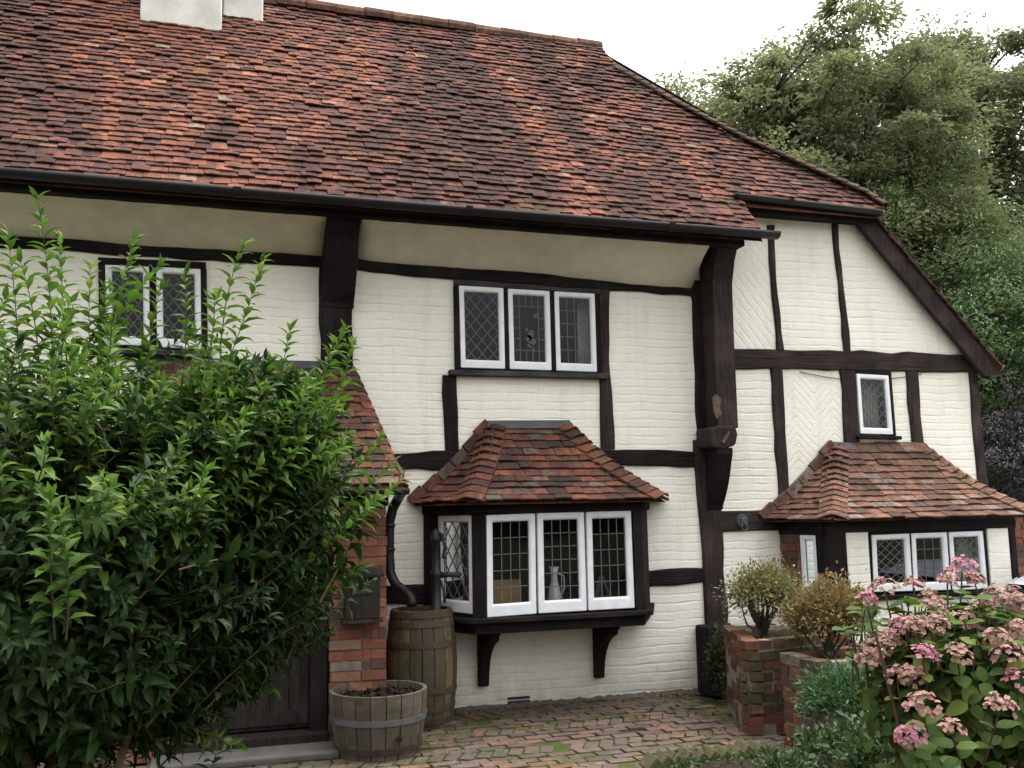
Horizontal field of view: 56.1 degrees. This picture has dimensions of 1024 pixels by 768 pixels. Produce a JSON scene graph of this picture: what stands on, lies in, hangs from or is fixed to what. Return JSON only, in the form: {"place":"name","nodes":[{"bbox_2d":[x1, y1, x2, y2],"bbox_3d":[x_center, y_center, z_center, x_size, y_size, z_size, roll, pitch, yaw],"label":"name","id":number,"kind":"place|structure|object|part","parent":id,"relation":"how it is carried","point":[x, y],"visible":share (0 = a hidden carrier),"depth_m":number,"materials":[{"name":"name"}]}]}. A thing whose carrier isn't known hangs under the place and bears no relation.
{"place":"outdoors","nodes":[
{"label":"outdoors","id":0,"kind":"place"},
{"bbox_2d":[38,695,791,767],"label":"brick path","id":1,"kind":"structure","parent":0,"point":[676,730],"depth_m":7.03,"materials":[{"name":"brown brick"}]},
{"bbox_2d":[0,186,412,767],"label":"shrub","id":2,"kind":"object","parent":1,"relation":"on","point":[121,629],"visible":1,"depth_m":3.67,"materials":[{"name":"green plant"}]},
{"bbox_2d":[329,680,426,762],"bbox_3d":[-0.931,2.348,6.704,0.680,0.430,0.684,1,-8,-17],"label":"half barrel tub","id":3,"kind":"object","parent":1,"relation":"on","point":[392,714],"visible":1,"depth_m":6.44,"materials":[{"name":"wood"}]},
{"bbox_2d":[430,721,455,728],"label":"support brick","id":4,"kind":"object","parent":1,"relation":"on","point":[451,724],"visible":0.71,"depth_m":7.38,"materials":[{"name":"brown brick"}]},
{"bbox_2d":[454,688,702,714],"bbox_3d":[0.287,2.708,8.134,2.920,0.052,0.111,1,-8,-17],"label":"dirt strip","id":5,"kind":"object","parent":1,"relation":"on","point":[469,709],"visible":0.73,"depth_m":8.23,"materials":[{"name":"brown soil"}]},
{"bbox_2d":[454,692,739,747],"bbox_3d":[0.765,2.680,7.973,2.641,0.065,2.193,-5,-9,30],"label":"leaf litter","id":6,"kind":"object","parent":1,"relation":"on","point":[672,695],"visible":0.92,"depth_m":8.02,"materials":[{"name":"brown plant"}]},
{"bbox_2d":[428,692,774,762],"bbox_3d":[0.671,2.616,7.329,2.647,0.045,1.977,1,-8,-17],"label":"moss and weeds","id":7,"kind":"object","parent":1,"relation":"on","point":[475,711],"visible":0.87,"depth_m":7.69,"materials":[{"name":"green plant"}]},
{"bbox_2d":[713,744,732,759],"bbox_3d":[1.369,2.433,6.245,0.139,0.140,0.198,0,-8,-11],"label":"edging brick","id":8,"kind":"object","parent":1,"relation":"on","point":[724,751],"visible":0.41,"depth_m":6.19,"materials":[{"name":"brown brick"}]},
{"bbox_2d":[725,743,749,758],"bbox_3d":[1.456,2.431,6.254,0.139,0.140,0.198,0,-8,-11],"label":"edging brick","id":9,"kind":"object","parent":1,"relation":"on","point":[733,748],"visible":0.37,"depth_m":6.21,"materials":[{"name":"brown brick"}]},
{"bbox_2d":[734,739,754,757],"bbox_3d":[1.528,2.425,6.315,0.139,0.140,0.198,0,-8,-11],"label":"edging brick","id":10,"kind":"object","parent":1,"relation":"on","point":[745,748],"visible":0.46,"depth_m":6.25,"materials":[{"name":"brown brick"}]},
{"bbox_2d":[747,739,768,757],"bbox_3d":[1.615,2.433,6.330,0.139,0.140,0.198,0,-8,-11],"label":"edging brick","id":11,"kind":"object","parent":1,"relation":"on","point":[753,744],"visible":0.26,"depth_m":6.29,"materials":[{"name":"brown brick"}]},
{"bbox_2d":[759,740,780,754],"bbox_3d":[1.699,2.446,6.351,0.139,0.140,0.198,0,-8,-11],"label":"edging brick","id":12,"kind":"object","parent":1,"relation":"on","point":[764,743],"visible":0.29,"depth_m":6.34,"materials":[{"name":"brown brick"}]},
{"bbox_2d":[723,623,845,735],"bbox_3d":[2.059,2.268,7.495,1.004,0.684,0.920,1,-8,-17],"label":"brick planter","id":13,"kind":"object","parent":1,"relation":"on","point":[754,697],"visible":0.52,"depth_m":7.03,"materials":[{"name":"brick"}]},
{"bbox_2d":[712,555,810,638],"bbox_3d":[1.989,1.649,7.475,0.796,0.635,0.785,1,-8,-17],"label":"variegated shrub","id":14,"kind":"object","parent":13,"relation":"on","point":[769,583],"visible":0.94,"depth_m":7.39,"materials":[{"name":"green plant"}]},
{"bbox_2d":[773,594,807,649],"bbox_3d":[2.047,1.746,7.030,0.246,0.404,0.299,1,-8,-17],"label":"yellow shrub","id":15,"kind":"object","parent":13,"relation":"on","point":[798,638],"visible":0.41,"depth_m":7.04,"materials":[{"name":"green plant"}]},
{"bbox_2d":[780,643,915,749],"bbox_3d":[2.353,2.193,6.727,0.919,0.635,0.690,1,-8,-17],"label":"brick planter","id":16,"kind":"object","parent":1,"relation":"on","point":[793,664],"visible":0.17,"depth_m":6.58,"materials":[{"name":"brick"}]},
{"bbox_2d":[769,560,887,658],"bbox_3d":[2.222,1.590,6.778,0.761,0.702,0.763,1,-8,-17],"label":"russet shrub","id":17,"kind":"object","parent":16,"relation":"on","point":[822,605],"visible":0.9,"depth_m":6.71,"materials":[{"name":"brown plant"}]},
{"bbox_2d":[594,575,611,596],"bbox_3d":[0.750,1.758,8.119,0.204,0.280,0.145,1,-8,-17],"label":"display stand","id":18,"kind":"object","parent":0,"point":[598,591],"visible":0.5,"depth_m":8.09,"materials":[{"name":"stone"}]},
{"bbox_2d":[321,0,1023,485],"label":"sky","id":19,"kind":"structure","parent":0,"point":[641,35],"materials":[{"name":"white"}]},
{"bbox_2d":[692,695,785,735],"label":"ground","id":20,"kind":"structure","parent":0,"point":[719,702],"depth_m":8.27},
{"bbox_2d":[0,0,1023,767],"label":"timber framed house","id":21,"kind":"structure","parent":20,"relation":"on","point":[452,222],"depth_m":8.56,"materials":[{"name":"paint"}]},
{"bbox_2d":[98,257,211,360],"bbox_3d":[-2.993,-0.528,8.149,0.878,0.825,1.097,1,-8,-17],"label":"window","id":22,"kind":"structure","parent":21,"relation":"in","point":[198,272],"depth_m":7.76,"materials":[{"name":"white paint"}]},
{"bbox_2d":[341,567,383,623],"bbox_3d":[-1.087,1.531,6.956,0.296,0.380,0.157,1,-8,-17],"label":"letterbox","id":23,"kind":"object","parent":21,"relation":"attached to","point":[368,611],"visible":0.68,"depth_m":6.91,"materials":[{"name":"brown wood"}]},
{"bbox_2d":[493,579,520,603],"bbox_3d":[-0.066,1.743,7.882,0.290,0.265,0.025,1,-8,-17],"label":"picture board","id":24,"kind":"object","parent":21,"relation":"on","point":[504,592],"visible":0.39,"depth_m":7.89,"materials":[{"name":"brown wood"}]},
{"bbox_2d":[448,279,608,379],"bbox_3d":[0.007,-0.417,9.040,1.473,0.858,1.097,1,-8,-17],"label":"window","id":25,"kind":"structure","parent":21,"relation":"in","point":[501,329],"depth_m":8.66,"materials":[{"name":"white paint"}]},
{"bbox_2d":[407,419,668,686],"bbox_3d":[0.368,1.385,8.039,2.408,2.240,0.882,1,-8,-17],"label":"bay window","id":26,"kind":"structure","parent":21,"relation":"in","point":[516,469],"depth_m":7.95,"materials":[{"name":"brown tile"}]},
{"bbox_2d":[548,566,564,599],"bbox_3d":[0.361,1.703,7.982,0.141,0.360,0.124,-4,-8,21],"label":"jug","id":27,"kind":"object","parent":21,"relation":"on","point":[556,591],"visible":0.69,"depth_m":7.96,"materials":[{"name":"grey ceramic"}]},
{"bbox_2d":[577,299,590,372],"bbox_3d":[0.680,-0.451,8.931,0.143,0.740,0.057,1,-8,-17],"label":"curtain","id":28,"kind":"object","parent":21,"relation":"hanging from","point":[585,344],"visible":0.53,"depth_m":8.92,"materials":[{"name":"grey fabric"}]},
{"bbox_2d":[736,514,748,530],"bbox_3d":[2.144,1.281,8.897,0.134,0.158,0.067,1,-8,-17],"label":"wall ornament","id":29,"kind":"object","parent":21,"relation":"attached to","point":[742,521],"depth_m":8.89,"materials":[{"name":"grey metal"}]},
{"bbox_2d":[860,379,880,435],"bbox_3d":[3.637,0.230,9.731,0.213,0.591,0.057,1,-8,-17],"label":"curtain","id":30,"kind":"object","parent":21,"relation":"hanging from","point":[869,403],"visible":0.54,"depth_m":9.72,"materials":[{"name":"grey fabric"}]},
{"bbox_2d":[855,371,901,439],"bbox_3d":[3.485,0.243,9.898,0.508,0.726,0.894,1,-8,-17],"label":"window","id":31,"kind":"structure","parent":21,"relation":"in","point":[887,429],"depth_m":9.54,"materials":[{"name":"white paint"}]},
{"bbox_2d":[758,440,1023,647],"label":"bay window","id":32,"kind":"structure","parent":21,"relation":"in","point":[897,511],"depth_m":8.87,"materials":[{"name":"brown tile"}]},
{"bbox_2d":[956,537,977,580],"bbox_3d":[4.299,1.660,9.040,0.243,0.511,0.056,1,-8,-17],"label":"curtain","id":33,"kind":"object","parent":21,"relation":"hanging from","point":[965,545],"visible":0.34,"depth_m":9.03,"materials":[{"name":"grey fabric"}]},
{"bbox_2d":[699,603,730,702],"bbox_3d":[1.836,2.329,8.314,0.382,0.861,0.404,5,-9,-37],"label":"ivy clump","id":34,"kind":"object","parent":20,"relation":"on","point":[716,661],"visible":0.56,"depth_m":8.28,"materials":[{"name":"green plant"}]},
{"bbox_2d":[667,36,888,177],"bbox_3d":[6.650,-1.694,25.139,7.204,13.841,7.709,-3,-8,17],"label":"broadleaf tree","id":35,"kind":"object","parent":20,"relation":"on","point":[707,100],"depth_m":24.67,"materials":[{"name":"green plant"}]},
{"bbox_2d":[643,0,1021,282],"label":"broadleaf tree","id":36,"kind":"object","parent":20,"relation":"on","point":[766,86],"visible":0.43,"depth_m":21.62,"materials":[{"name":"green plant"}]},
{"bbox_2d":[831,6,1023,489],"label":"broadleaf tree","id":37,"kind":"object","parent":20,"relation":"on","point":[1012,82],"visible":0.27,"depth_m":25.25,"materials":[{"name":"green plant"}]},
{"bbox_2d":[838,107,1023,398],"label":"broadleaf tree","id":38,"kind":"object","parent":20,"relation":"on","point":[898,217],"visible":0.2,"depth_m":20.29,"materials":[{"name":"green plant"}]},
{"bbox_2d":[918,232,1023,501],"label":"feathery tree","id":39,"kind":"object","parent":20,"relation":"on","point":[1014,311],"visible":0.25,"depth_m":18.00,"materials":[{"name":"green plant"}]},
{"bbox_2d":[955,153,1023,387],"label":"broadleaf tree","id":40,"kind":"object","parent":20,"relation":"on","point":[1018,196],"visible":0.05,"depth_m":24.07,"materials":[{"name":"green plant"}]},
{"bbox_2d":[981,370,1023,502],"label":"dark bush","id":41,"kind":"object","parent":20,"relation":"on","point":[1000,436],"visible":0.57,"depth_m":15.99,"materials":[{"name":"purple plant"}]},
{"bbox_2d":[1015,517,1023,577],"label":"garden wall","id":42,"kind":"structure","parent":20,"relation":"on","point":[1019,531],"depth_m":10.13,"materials":[{"name":"brick"}]},
{"bbox_2d":[672,749,1012,767],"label":"flower bed","id":43,"kind":"object","parent":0,"point":[746,763],"visible":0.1,"depth_m":5.92,"materials":[{"name":"soil"}]},
{"bbox_2d":[639,751,666,767],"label":"edging brick","id":44,"kind":"object","parent":43,"relation":"on","point":[649,760],"visible":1,"depth_m":6.04,"materials":[{"name":"brown brick"}]},
{"bbox_2d":[654,749,678,767],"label":"edging brick","id":45,"kind":"object","parent":43,"relation":"on","point":[663,757],"visible":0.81,"depth_m":6.05,"materials":[{"name":"brown brick"}]},
{"bbox_2d":[666,749,683,765],"bbox_3d":[1.044,2.432,6.159,0.139,0.140,0.198,0,-8,-11],"label":"edging brick","id":46,"kind":"object","parent":43,"relation":"on","point":[669,752],"visible":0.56,"depth_m":6.11,"materials":[{"name":"brown brick"}]},
{"bbox_2d":[677,745,696,766],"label":"edging brick","id":47,"kind":"object","parent":43,"relation":"on","point":[689,753],"visible":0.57,"depth_m":6.12,"materials":[{"name":"brown brick"}]},
{"bbox_2d":[690,745,712,763],"bbox_3d":[1.209,2.422,6.191,0.139,0.140,0.198,0,-8,-11],"label":"edging brick","id":48,"kind":"object","parent":43,"relation":"on","point":[699,755],"visible":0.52,"depth_m":6.12,"materials":[{"name":"brown brick"}]},
{"bbox_2d":[701,744,721,760],"bbox_3d":[1.288,2.424,6.221,0.139,0.140,0.198,0,-8,-11],"label":"edging brick","id":49,"kind":"object","parent":43,"relation":"on","point":[711,751],"visible":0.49,"depth_m":6.16,"materials":[{"name":"brown brick"}]},
{"bbox_2d":[667,739,839,767],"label":"ground cover","id":50,"kind":"object","parent":43,"relation":"on","point":[754,756],"visible":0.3,"depth_m":6.04,"materials":[{"name":"green plant"}]},
{"bbox_2d":[750,745,827,767],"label":"bedding plant","id":51,"kind":"object","parent":43,"relation":"on","point":[792,760],"visible":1,"depth_m":4.91,"materials":[{"name":"green plant"}]},
{"bbox_2d":[787,720,857,767],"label":"bedding plant","id":52,"kind":"object","parent":43,"relation":"on","point":[808,741],"visible":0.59,"depth_m":5.17,"materials":[{"name":"green plant"}]},
{"bbox_2d":[788,651,895,764],"bbox_3d":[2.047,1.990,5.819,0.719,0.697,0.659,-8,-10,43],"label":"ferny plant","id":53,"kind":"object","parent":43,"relation":"on","point":[833,692],"visible":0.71,"depth_m":5.80,"materials":[{"name":"green plant"}]},
{"bbox_2d":[817,708,884,760],"bbox_3d":[1.668,1.852,4.583,0.407,0.648,0.500,1,-8,-17],"label":"bedding plant","id":54,"kind":"object","parent":43,"relation":"on","point":[833,731],"visible":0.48,"depth_m":4.63,"materials":[{"name":"green plant"}]},
{"bbox_2d":[819,716,903,767],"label":"bedding plant","id":55,"kind":"object","parent":43,"relation":"on","point":[862,758],"visible":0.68,"depth_m":3.92,"materials":[{"name":"green plant"}]},
{"bbox_2d":[832,554,1023,767],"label":"hydrangea","id":56,"kind":"object","parent":43,"relation":"on","point":[956,681],"visible":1,"depth_m":3.10,"materials":[{"name":"pink plant"}]},
{"bbox_2d":[997,576,1023,624],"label":"parked car","id":57,"kind":"object","parent":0,"point":[1018,581],"visible":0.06,"depth_m":8.67,"materials":[{"name":"silver metal"}]},
{"bbox_3d":[5.828,1.900,8.400,2.652,0.505,1.566,1,-8,-17],"label":"window","id":58,"kind":"part","parent":57,"relation":"part of","materials":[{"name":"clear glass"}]},
{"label":"support brick","id":59,"kind":"object","parent":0,"visible":0},
{"bbox_2d":[386,605,456,726],"bbox_3d":[-0.714,2.214,7.593,0.563,0.860,0.561,1,-8,-17],"label":"water barrel","id":60,"kind":"object","parent":59,"relation":"on","point":[421,642],"visible":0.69,"depth_m":7.39,"materials":[{"name":"brown wood"}]},
{"bbox_2d":[430,529,462,610],"bbox_3d":[-0.536,1.499,7.705,0.268,0.670,0.120,-3,-8,13],"label":"hand pump","id":61,"kind":"object","parent":60,"relation":"on","point":[436,539],"visible":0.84,"depth_m":7.70,"materials":[{"name":"metal"}]}
]}

